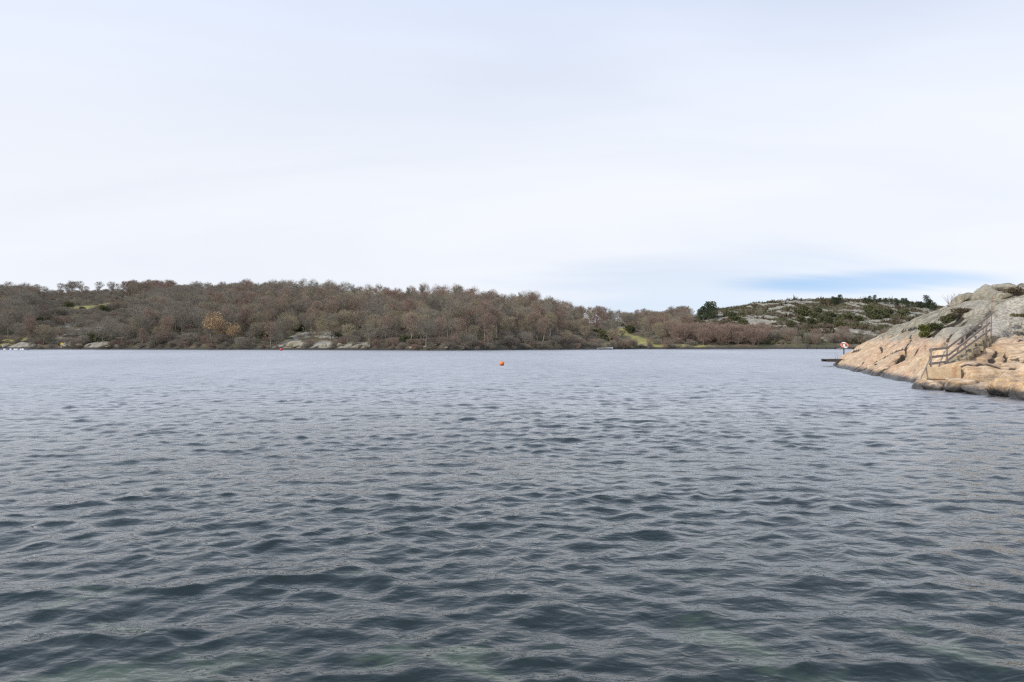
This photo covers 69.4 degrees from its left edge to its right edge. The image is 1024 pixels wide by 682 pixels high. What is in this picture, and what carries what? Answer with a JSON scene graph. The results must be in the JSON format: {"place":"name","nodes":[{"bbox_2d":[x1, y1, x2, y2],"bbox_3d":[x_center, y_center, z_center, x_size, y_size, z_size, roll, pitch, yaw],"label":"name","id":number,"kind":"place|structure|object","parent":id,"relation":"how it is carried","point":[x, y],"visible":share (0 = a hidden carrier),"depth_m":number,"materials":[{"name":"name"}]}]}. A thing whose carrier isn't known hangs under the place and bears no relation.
{"place":"outdoors","nodes":[
{"label":"outdoors","id":0,"kind":"place"},
{"bbox_2d":[0,293,734,356],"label":"hills","id":1,"kind":"structure","parent":0,"point":[324,338],"depth_m":238.41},
{"bbox_2d":[7,321,27,341],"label":"bare tree","id":2,"kind":"object","parent":1,"relation":"on","point":[18,328],"visible":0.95,"depth_m":242.57,"materials":[{"name":"brown plant"}]},
{"bbox_2d":[21,317,38,341],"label":"bare tree","id":3,"kind":"object","parent":1,"relation":"on","point":[29,325],"visible":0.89,"depth_m":241.80,"materials":[{"name":"brown plant"}]},
{"bbox_2d":[33,323,51,344],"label":"bare tree","id":4,"kind":"object","parent":1,"relation":"on","point":[44,327],"visible":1,"depth_m":239.24,"materials":[{"name":"brown plant"}]},
{"bbox_2d":[44,327,61,340],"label":"bare tree","id":5,"kind":"object","parent":1,"relation":"on","point":[56,329],"visible":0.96,"depth_m":241.89,"materials":[{"name":"brown plant"}]},
{"bbox_2d":[72,327,85,339],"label":"bare tree","id":6,"kind":"object","parent":1,"relation":"on","point":[81,330],"visible":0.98,"depth_m":246.09,"materials":[{"name":"brown plant"}]},
{"bbox_2d":[78,335,91,343],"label":"bare thicket","id":7,"kind":"object","parent":1,"relation":"on","point":[85,336],"visible":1,"depth_m":238.75,"materials":[{"name":"brown plant"}]},
{"bbox_2d":[92,332,108,341],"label":"juniper bush","id":8,"kind":"object","parent":1,"relation":"on","point":[97,338],"visible":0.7,"depth_m":239.37,"materials":[{"name":"green plant"}]},
{"bbox_2d":[90,320,118,344],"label":"bare tree","id":9,"kind":"object","parent":1,"relation":"on","point":[100,324],"visible":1,"depth_m":235.36,"materials":[{"name":"brown plant"}]},
{"bbox_2d":[102,318,120,339],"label":"bare tree","id":10,"kind":"object","parent":1,"relation":"on","point":[109,321],"visible":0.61,"depth_m":242.11,"materials":[{"name":"brown plant"}]},
{"bbox_2d":[112,322,131,342],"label":"bare tree","id":11,"kind":"object","parent":1,"relation":"on","point":[122,328],"visible":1,"depth_m":236.94,"materials":[{"name":"brown plant"}]},
{"bbox_2d":[137,327,148,342],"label":"bare tree","id":12,"kind":"object","parent":1,"relation":"on","point":[142,333],"visible":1,"depth_m":234.56,"materials":[{"name":"brown plant"}]},
{"bbox_2d":[130,316,156,331],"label":"bare tree","id":13,"kind":"object","parent":1,"relation":"on","point":[140,323],"visible":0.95,"depth_m":242.46,"materials":[{"name":"brown plant"}]},
{"bbox_2d":[148,334,164,345],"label":"bare thicket","id":14,"kind":"object","parent":1,"relation":"on","point":[153,336],"visible":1,"depth_m":233.29,"materials":[{"name":"brown plant"}]},
{"bbox_2d":[161,314,174,341],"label":"bare tree","id":15,"kind":"object","parent":1,"relation":"on","point":[165,327],"visible":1,"depth_m":236.05,"materials":[{"name":"brown plant"}]},
{"bbox_2d":[180,332,200,341],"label":"bare thicket","id":16,"kind":"object","parent":1,"relation":"on","point":[188,333],"visible":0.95,"depth_m":233.41,"materials":[{"name":"brown plant"}]},
{"bbox_2d":[197,311,225,343],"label":"beech tree","id":17,"kind":"object","parent":1,"relation":"on","point":[213,322],"visible":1,"depth_m":230.11,"materials":[{"name":"brown plant"}]},
{"bbox_2d":[210,333,229,343],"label":"bare thicket","id":18,"kind":"object","parent":1,"relation":"on","point":[216,338],"visible":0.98,"depth_m":228.91,"materials":[{"name":"brown plant"}]},
{"bbox_2d":[222,322,239,342],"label":"beech tree","id":19,"kind":"object","parent":1,"relation":"on","point":[231,330],"visible":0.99,"depth_m":230.44,"materials":[{"name":"brown plant"}]},
{"bbox_2d":[233,336,248,347],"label":"bare thicket","id":20,"kind":"object","parent":1,"relation":"on","point":[240,340],"visible":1,"depth_m":227.51,"materials":[{"name":"brown plant"}]},
{"bbox_2d":[248,325,259,337],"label":"bare tree","id":21,"kind":"object","parent":1,"relation":"on","point":[256,329],"visible":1,"depth_m":230.81,"materials":[{"name":"brown plant"}]},
{"bbox_2d":[249,321,264,341],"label":"bare tree","id":22,"kind":"object","parent":1,"relation":"on","point":[260,324],"visible":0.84,"depth_m":232.80,"materials":[{"name":"brown plant"}]},
{"bbox_2d":[263,319,277,347],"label":"bare tree","id":23,"kind":"object","parent":1,"relation":"on","point":[269,325],"visible":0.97,"depth_m":226.86,"materials":[{"name":"brown plant"}]},
{"bbox_2d":[269,329,282,344],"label":"bare tree","id":24,"kind":"object","parent":1,"relation":"on","point":[277,334],"visible":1,"depth_m":226.19,"materials":[{"name":"brown plant"}]},
{"bbox_2d":[272,321,287,341],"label":"bare tree","id":25,"kind":"object","parent":1,"relation":"on","point":[283,327],"visible":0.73,"depth_m":233.23,"materials":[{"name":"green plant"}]},
{"bbox_2d":[278,293,293,312],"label":"bare tree","id":26,"kind":"object","parent":1,"relation":"on","point":[286,302],"visible":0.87,"depth_m":256.49,"materials":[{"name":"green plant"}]},
{"bbox_2d":[295,298,309,328],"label":"bare tree","id":27,"kind":"object","parent":1,"relation":"on","point":[304,304],"visible":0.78,"depth_m":255.64,"materials":[{"name":"brown plant"}]},
{"bbox_2d":[321,320,340,340],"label":"bare tree","id":28,"kind":"object","parent":1,"relation":"on","point":[333,328],"visible":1,"depth_m":227.65,"materials":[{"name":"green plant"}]},
{"bbox_2d":[339,323,356,342],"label":"bare tree","id":29,"kind":"object","parent":1,"relation":"on","point":[347,330],"visible":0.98,"depth_m":220.08,"materials":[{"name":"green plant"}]},
{"bbox_2d":[0,278,698,349],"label":"woods","id":30,"kind":"object","parent":1,"relation":"on","point":[195,303],"visible":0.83,"depth_m":260.29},
{"bbox_2d":[349,329,365,340],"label":"bare thicket","id":31,"kind":"object","parent":1,"relation":"on","point":[360,334],"visible":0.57,"depth_m":222.95,"materials":[{"name":"brown plant"}]},
{"bbox_2d":[359,324,380,344],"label":"bare tree","id":32,"kind":"object","parent":1,"relation":"on","point":[370,335],"visible":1,"depth_m":216.35,"materials":[{"name":"brown plant"}]},
{"bbox_2d":[365,317,384,335],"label":"bare tree","id":33,"kind":"object","parent":1,"relation":"on","point":[371,322],"visible":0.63,"depth_m":221.28,"materials":[{"name":"brown plant"}]},
{"bbox_2d":[376,325,391,338],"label":"bare tree","id":34,"kind":"object","parent":1,"relation":"on","point":[385,333],"visible":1,"depth_m":217.21,"materials":[{"name":"brown plant"}]},
{"bbox_2d":[378,314,394,342],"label":"bare tree","id":35,"kind":"object","parent":1,"relation":"on","point":[386,322],"visible":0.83,"depth_m":219.65,"materials":[{"name":"brown plant"}]},
{"bbox_2d":[399,334,415,342],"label":"juniper bush","id":36,"kind":"object","parent":1,"relation":"on","point":[405,337],"visible":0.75,"depth_m":215.72,"materials":[{"name":"green plant"}]},
{"bbox_2d":[403,312,420,338],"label":"bare tree","id":37,"kind":"object","parent":1,"relation":"on","point":[415,317],"visible":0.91,"depth_m":213.60,"materials":[{"name":"brown plant"}]},
{"bbox_2d":[410,317,437,345],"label":"bare tree","id":38,"kind":"object","parent":1,"relation":"on","point":[424,333],"visible":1,"depth_m":208.32,"materials":[{"name":"brown plant"}]},
{"bbox_2d":[433,316,447,341],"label":"bare tree","id":39,"kind":"object","parent":1,"relation":"on","point":[439,329],"visible":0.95,"depth_m":211.34,"materials":[{"name":"brown plant"}]},
{"bbox_2d":[453,317,466,333],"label":"bare tree","id":40,"kind":"object","parent":1,"relation":"on","point":[461,322],"visible":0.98,"depth_m":212.79,"materials":[{"name":"brown plant"}]},
{"bbox_2d":[455,331,469,342],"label":"bare thicket","id":41,"kind":"object","parent":1,"relation":"on","point":[460,334],"visible":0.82,"depth_m":211.66,"materials":[{"name":"brown plant"}]},
{"bbox_2d":[461,333,477,346],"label":"bare thicket","id":42,"kind":"object","parent":1,"relation":"on","point":[470,337],"visible":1,"depth_m":210.68,"materials":[{"name":"brown plant"}]},
{"bbox_2d":[467,325,478,335],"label":"bare tree","id":43,"kind":"object","parent":1,"relation":"on","point":[473,330],"visible":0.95,"depth_m":216.48,"materials":[{"name":"brown plant"}]},
{"bbox_2d":[475,299,495,339],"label":"bare tree","id":44,"kind":"object","parent":1,"relation":"on","point":[484,305],"visible":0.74,"depth_m":221.43,"materials":[{"name":"brown plant"}]},
{"bbox_2d":[478,313,496,341],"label":"bare tree","id":45,"kind":"object","parent":1,"relation":"on","point":[486,317],"visible":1,"depth_m":214.72,"materials":[{"name":"brown plant"}]},
{"bbox_2d":[486,325,496,337],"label":"bare tree","id":46,"kind":"object","parent":1,"relation":"on","point":[494,332],"visible":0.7,"depth_m":219.08,"materials":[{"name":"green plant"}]},
{"bbox_2d":[496,330,511,339],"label":"bare thicket","id":47,"kind":"object","parent":1,"relation":"on","point":[505,332],"visible":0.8,"depth_m":223.67,"materials":[{"name":"brown plant"}]},
{"bbox_2d":[517,331,534,343],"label":"bare thicket","id":48,"kind":"object","parent":1,"relation":"on","point":[524,338],"visible":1,"depth_m":224.82,"materials":[{"name":"brown plant"}]},
{"bbox_2d":[528,322,543,340],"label":"bare tree","id":49,"kind":"object","parent":1,"relation":"on","point":[536,331],"visible":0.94,"depth_m":230.14,"materials":[{"name":"brown plant"}]},
{"bbox_2d":[536,317,550,344],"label":"bare tree","id":50,"kind":"object","parent":1,"relation":"on","point":[545,326],"visible":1,"depth_m":227.85,"materials":[{"name":"brown plant"}]},
{"bbox_2d":[538,318,557,340],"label":"bare tree","id":51,"kind":"object","parent":1,"relation":"on","point":[549,326],"visible":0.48,"depth_m":232.78,"materials":[{"name":"brown plant"}]},
{"bbox_2d":[544,311,558,340],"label":"bare tree","id":52,"kind":"object","parent":1,"relation":"on","point":[547,316],"visible":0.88,"depth_m":230.76,"materials":[{"name":"brown plant"}]},
{"bbox_2d":[548,335,560,345],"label":"bare thicket","id":53,"kind":"object","parent":1,"relation":"on","point":[553,341],"visible":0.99,"depth_m":228.86,"materials":[{"name":"brown plant"}]},
{"bbox_2d":[578,324,591,336],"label":"bare tree","id":54,"kind":"object","parent":1,"relation":"on","point":[586,330],"visible":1,"depth_m":240.54,"materials":[{"name":"brown plant"}]},
{"bbox_2d":[598,330,608,338],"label":"juniper bush","id":55,"kind":"object","parent":1,"relation":"on","point":[604,333],"visible":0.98,"depth_m":252.09,"materials":[{"name":"green plant"}]},
{"bbox_2d":[626,325,635,332],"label":"juniper bush","id":56,"kind":"object","parent":1,"relation":"on","point":[631,328],"visible":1,"depth_m":299.11,"materials":[{"name":"green plant"}]},
{"bbox_2d":[661,320,676,339],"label":"bare thicket","id":57,"kind":"object","parent":1,"relation":"on","point":[664,332],"visible":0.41,"depth_m":265.60,"materials":[{"name":"brown plant"}]},
{"bbox_2d":[664,322,692,340],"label":"bare thicket","id":58,"kind":"object","parent":1,"relation":"on","point":[683,324],"visible":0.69,"depth_m":256.44,"materials":[{"name":"brown plant"}]},
{"bbox_2d":[669,326,688,342],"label":"bare thicket","id":59,"kind":"object","parent":1,"relation":"on","point":[677,330],"visible":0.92,"depth_m":253.94,"materials":[{"name":"brown plant"}]},
{"bbox_2d":[673,324,692,342],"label":"bare thicket","id":60,"kind":"object","parent":1,"relation":"on","point":[683,330],"visible":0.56,"depth_m":256.58,"materials":[{"name":"brown plant"}]},
{"bbox_2d":[686,328,698,339],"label":"bare thicket","id":61,"kind":"object","parent":1,"relation":"on","point":[692,336],"visible":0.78,"depth_m":255.11,"materials":[{"name":"brown plant"}]},
{"bbox_2d":[694,327,712,344],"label":"bare thicket","id":62,"kind":"object","parent":1,"relation":"on","point":[702,338],"visible":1,"depth_m":249.81,"materials":[{"name":"brown plant"}]},
{"bbox_2d":[693,322,716,338],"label":"bare thicket","id":63,"kind":"object","parent":1,"relation":"on","point":[705,326],"visible":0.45,"depth_m":259.68,"materials":[{"name":"brown plant"}]},
{"bbox_2d":[713,328,730,344],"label":"bare thicket","id":64,"kind":"object","parent":1,"relation":"on","point":[719,337],"visible":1,"depth_m":252.29,"materials":[{"name":"brown plant"}]},
{"bbox_2d":[0,354,1023,681],"bbox_3d":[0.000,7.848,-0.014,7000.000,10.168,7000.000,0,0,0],"label":"seabed","id":65,"kind":"structure","parent":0,"point":[612,628],"depth_m":16.81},
{"bbox_2d":[0,349,1023,680],"bbox_3d":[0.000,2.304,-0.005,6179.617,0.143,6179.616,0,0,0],"label":"water","id":66,"kind":"structure","parent":0,"point":[204,361],"depth_m":26.93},
{"bbox_2d":[805,344,855,348],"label":"jetty","id":67,"kind":"object","parent":66,"relation":"in","point":[807,346],"visible":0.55,"depth_m":242.20,"materials":[{"name":"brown wood"}]},
{"bbox_2d":[821,359,842,361],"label":"bathing jetty","id":68,"kind":"object","parent":66,"relation":"in","point":[830,360],"visible":0.55,"depth_m":70.69,"materials":[{"name":"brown wood"}]},
{"bbox_2d":[0,0,1023,322],"label":"sky","id":69,"kind":"structure","parent":0,"point":[627,156],"materials":[{"name":"white"}]},
{"bbox_2d":[692,298,944,353],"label":"rocky hill","id":70,"kind":"structure","parent":0,"point":[793,344],"depth_m":315.15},
{"bbox_2d":[699,306,707,319],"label":"pine tree","id":71,"kind":"object","parent":70,"relation":"on","point":[702,311],"visible":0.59,"depth_m":365.89,"materials":[{"name":"green plant"}]},
{"bbox_2d":[703,301,712,320],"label":"pine tree","id":72,"kind":"object","parent":70,"relation":"on","point":[707,309],"visible":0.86,"depth_m":360.68,"materials":[{"name":"green plant"}]},
{"bbox_2d":[708,301,718,320],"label":"pine tree","id":73,"kind":"object","parent":70,"relation":"on","point":[713,314],"visible":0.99,"depth_m":356.62,"materials":[{"name":"green plant"}]},
{"bbox_2d":[715,323,738,343],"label":"bare thicket","id":74,"kind":"object","parent":70,"relation":"on","point":[728,326],"visible":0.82,"depth_m":254.41,"materials":[{"name":"brown plant"}]},
{"bbox_2d":[731,331,745,343],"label":"bare thicket","id":75,"kind":"object","parent":70,"relation":"on","point":[739,338],"visible":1,"depth_m":252.40,"materials":[{"name":"brown plant"}]},
{"bbox_2d":[736,324,754,341],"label":"bare thicket","id":76,"kind":"object","parent":70,"relation":"on","point":[744,329],"visible":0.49,"depth_m":256.29,"materials":[{"name":"brown plant"}]},
{"bbox_2d":[741,328,765,344],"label":"bare thicket","id":77,"kind":"object","parent":70,"relation":"on","point":[751,333],"visible":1,"depth_m":251.96,"materials":[{"name":"brown plant"}]},
{"bbox_2d":[748,329,766,344],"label":"bare thicket","id":78,"kind":"object","parent":70,"relation":"on","point":[763,334],"visible":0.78,"depth_m":252.85,"materials":[{"name":"brown plant"}]},
{"bbox_2d":[749,322,769,332],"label":"bare thicket","id":79,"kind":"object","parent":70,"relation":"on","point":[760,325],"visible":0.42,"depth_m":261.79,"materials":[{"name":"brown plant"}]},
{"bbox_2d":[780,327,795,339],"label":"bare thicket","id":80,"kind":"object","parent":70,"relation":"on","point":[787,336],"visible":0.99,"depth_m":261.58,"materials":[{"name":"brown plant"}]},
{"bbox_2d":[785,320,794,327],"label":"juniper bush","id":81,"kind":"object","parent":70,"relation":"on","point":[790,323],"visible":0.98,"depth_m":294.44,"materials":[{"name":"green plant"}]},
{"bbox_2d":[658,295,943,344],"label":"heather","id":82,"kind":"object","parent":70,"relation":"on","point":[851,324],"visible":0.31,"depth_m":322.17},
{"bbox_2d":[805,317,816,324],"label":"juniper bush","id":83,"kind":"object","parent":70,"relation":"on","point":[812,320],"visible":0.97,"depth_m":297.00,"materials":[{"name":"green plant"}]},
{"bbox_2d":[843,332,854,340],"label":"bare thicket","id":84,"kind":"object","parent":70,"relation":"on","point":[850,334],"visible":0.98,"depth_m":259.17,"materials":[{"name":"brown plant"}]},
{"bbox_2d":[869,314,882,319],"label":"juniper bush","id":85,"kind":"object","parent":70,"relation":"on","point":[875,316],"visible":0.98,"depth_m":309.13,"materials":[{"name":"green plant"}]},
{"bbox_2d":[922,295,930,307],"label":"pine tree","id":86,"kind":"object","parent":70,"relation":"on","point":[926,297],"visible":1,"depth_m":354.73,"materials":[{"name":"green plant"}]},
{"bbox_2d":[929,302,937,310],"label":"pine tree","id":87,"kind":"object","parent":70,"relation":"on","point":[933,306],"visible":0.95,"depth_m":346.78,"materials":[{"name":"green plant"}]},
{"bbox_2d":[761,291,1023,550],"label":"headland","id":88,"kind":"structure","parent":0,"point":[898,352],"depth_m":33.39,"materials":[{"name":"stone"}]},
{"bbox_2d":[918,331,929,336],"bbox_3d":[30.082,-0.439,54.123,0.926,0.672,0.945,0,0,0],"label":"juniper bush","id":89,"kind":"object","parent":88,"relation":"on","point":[924,333],"visible":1,"depth_m":53.87,"materials":[{"name":"green plant"}]},
{"bbox_2d":[917,324,934,331],"bbox_3d":[30.760,-0.875,54.429,1.726,0.897,1.035,0,0,24],"label":"juniper bush","id":90,"kind":"object","parent":88,"relation":"on","point":[923,327],"visible":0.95,"depth_m":54.46,"materials":[{"name":"green plant"}]},
{"bbox_2d":[921,380,943,394],"bbox_3d":[20.442,2.289,35.826,0.837,0.730,1.119,-12,15,-17],"label":"boulder","id":91,"kind":"object","parent":88,"relation":"on","point":[927,385],"visible":0.75,"depth_m":35.57,"materials":[{"name":"stone"}]},
{"bbox_2d":[928,322,943,330],"bbox_3d":[31.081,-1.030,54.212,1.296,0.737,0.982,0,0,-40],"label":"juniper bush","id":92,"kind":"object","parent":88,"relation":"on","point":[935,325],"visible":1,"depth_m":53.98,"materials":[{"name":"green plant"}]},
{"bbox_2d":[925,367,960,378],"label":"concrete block","id":93,"kind":"structure","parent":88,"relation":"on","point":[937,372],"depth_m":37.12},
{"bbox_2d":[939,315,956,323],"bbox_3d":[32.007,-1.516,54.379,1.273,0.854,0.818,0,0,0],"label":"juniper bush","id":94,"kind":"object","parent":88,"relation":"on","point":[945,319],"visible":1,"depth_m":54.20,"materials":[{"name":"green plant"}]},
{"bbox_2d":[920,315,989,379],"bbox_3d":[23.902,0.590,40.240,10.373,4.304,0.857,0,0,-42],"label":"wooden railing","id":95,"kind":"object","parent":88,"relation":"on","point":[946,355],"visible":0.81,"depth_m":39.76,"materials":[{"name":"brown wood"}]},
{"bbox_2d":[946,312,963,318],"bbox_3d":[32.529,-1.788,54.473,1.611,0.666,1.110,0,0,-16],"label":"heather tuft","id":96,"kind":"object","parent":88,"relation":"on","point":[950,315],"visible":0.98,"depth_m":54.17,"materials":[{"name":"brown plant"}]},
{"bbox_2d":[946,292,972,306],"bbox_3d":[36.131,-3.189,58.916,2.194,1.296,2.296,0,0,-34],"label":"boulder","id":97,"kind":"object","parent":88,"relation":"on","point":[959,298],"visible":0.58,"depth_m":58.48,"materials":[{"name":"stone"}]},
{"bbox_2d":[943,376,976,396],"bbox_3d":[20.963,2.146,34.500,1.417,0.931,1.194,0,0,38],"label":"boulder","id":98,"kind":"object","parent":88,"relation":"on","point":[953,384],"visible":0.62,"depth_m":34.25,"materials":[{"name":"stone"}]},
{"bbox_2d":[950,307,971,312],"bbox_3d":[33.194,-2.166,54.606,1.698,0.658,1.209,0,0,23],"label":"heather tuft","id":99,"kind":"object","parent":88,"relation":"on","point":[960,310],"visible":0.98,"depth_m":54.37,"materials":[{"name":"brown plant"}]},
{"bbox_2d":[948,335,996,363],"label":"stone steps","id":100,"kind":"structure","parent":88,"relation":"on","point":[974,348],"depth_m":41.41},
{"bbox_2d":[961,382,996,401],"bbox_3d":[20.990,2.291,32.832,1.323,0.745,1.709,-18,13,-19],"label":"boulder","id":101,"kind":"object","parent":88,"relation":"on","point":[976,389],"visible":0.57,"depth_m":32.69,"materials":[{"name":"stone"}]},
{"bbox_2d":[973,284,997,297],"bbox_3d":[36.656,-3.655,57.145,1.379,1.598,1.688,6,-2,-17],"label":"boulder","id":102,"kind":"object","parent":88,"relation":"on","point":[985,290],"visible":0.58,"depth_m":56.85,"materials":[{"name":"stone"}]},
{"bbox_2d":[989,293,1013,300],"bbox_3d":[36.012,-3.175,54.479,1.822,0.803,1.623,-12,5,-22],"label":"boulder","id":103,"kind":"object","parent":88,"relation":"on","point":[997,296],"visible":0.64,"depth_m":53.90,"materials":[{"name":"stone"}]},
{"bbox_2d":[984,373,1021,404],"bbox_3d":[21.134,2.090,31.553,1.200,1.409,1.652,-24,14,-13],"label":"boulder","id":104,"kind":"object","parent":88,"relation":"on","point":[1001,384],"visible":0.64,"depth_m":31.30,"materials":[{"name":"stone"}]},
{"bbox_2d":[991,283,1015,290],"bbox_3d":[37.844,-3.887,56.922,1.856,1.305,1.764,6,2,-6],"label":"boulder","id":105,"kind":"object","parent":88,"relation":"on","point":[1000,287],"visible":0.38,"depth_m":56.37,"materials":[{"name":"stone"}]},
{"bbox_2d":[1002,286,1023,295],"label":"heather tuft","id":106,"kind":"object","parent":88,"relation":"on","point":[1014,291],"visible":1,"depth_m":53.78,"materials":[{"name":"brown plant"}]},
{"bbox_2d":[1008,378,1023,406],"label":"boulder","id":107,"kind":"object","parent":88,"relation":"on","point":[1016,391],"visible":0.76,"depth_m":29.82,"materials":[{"name":"stone"}]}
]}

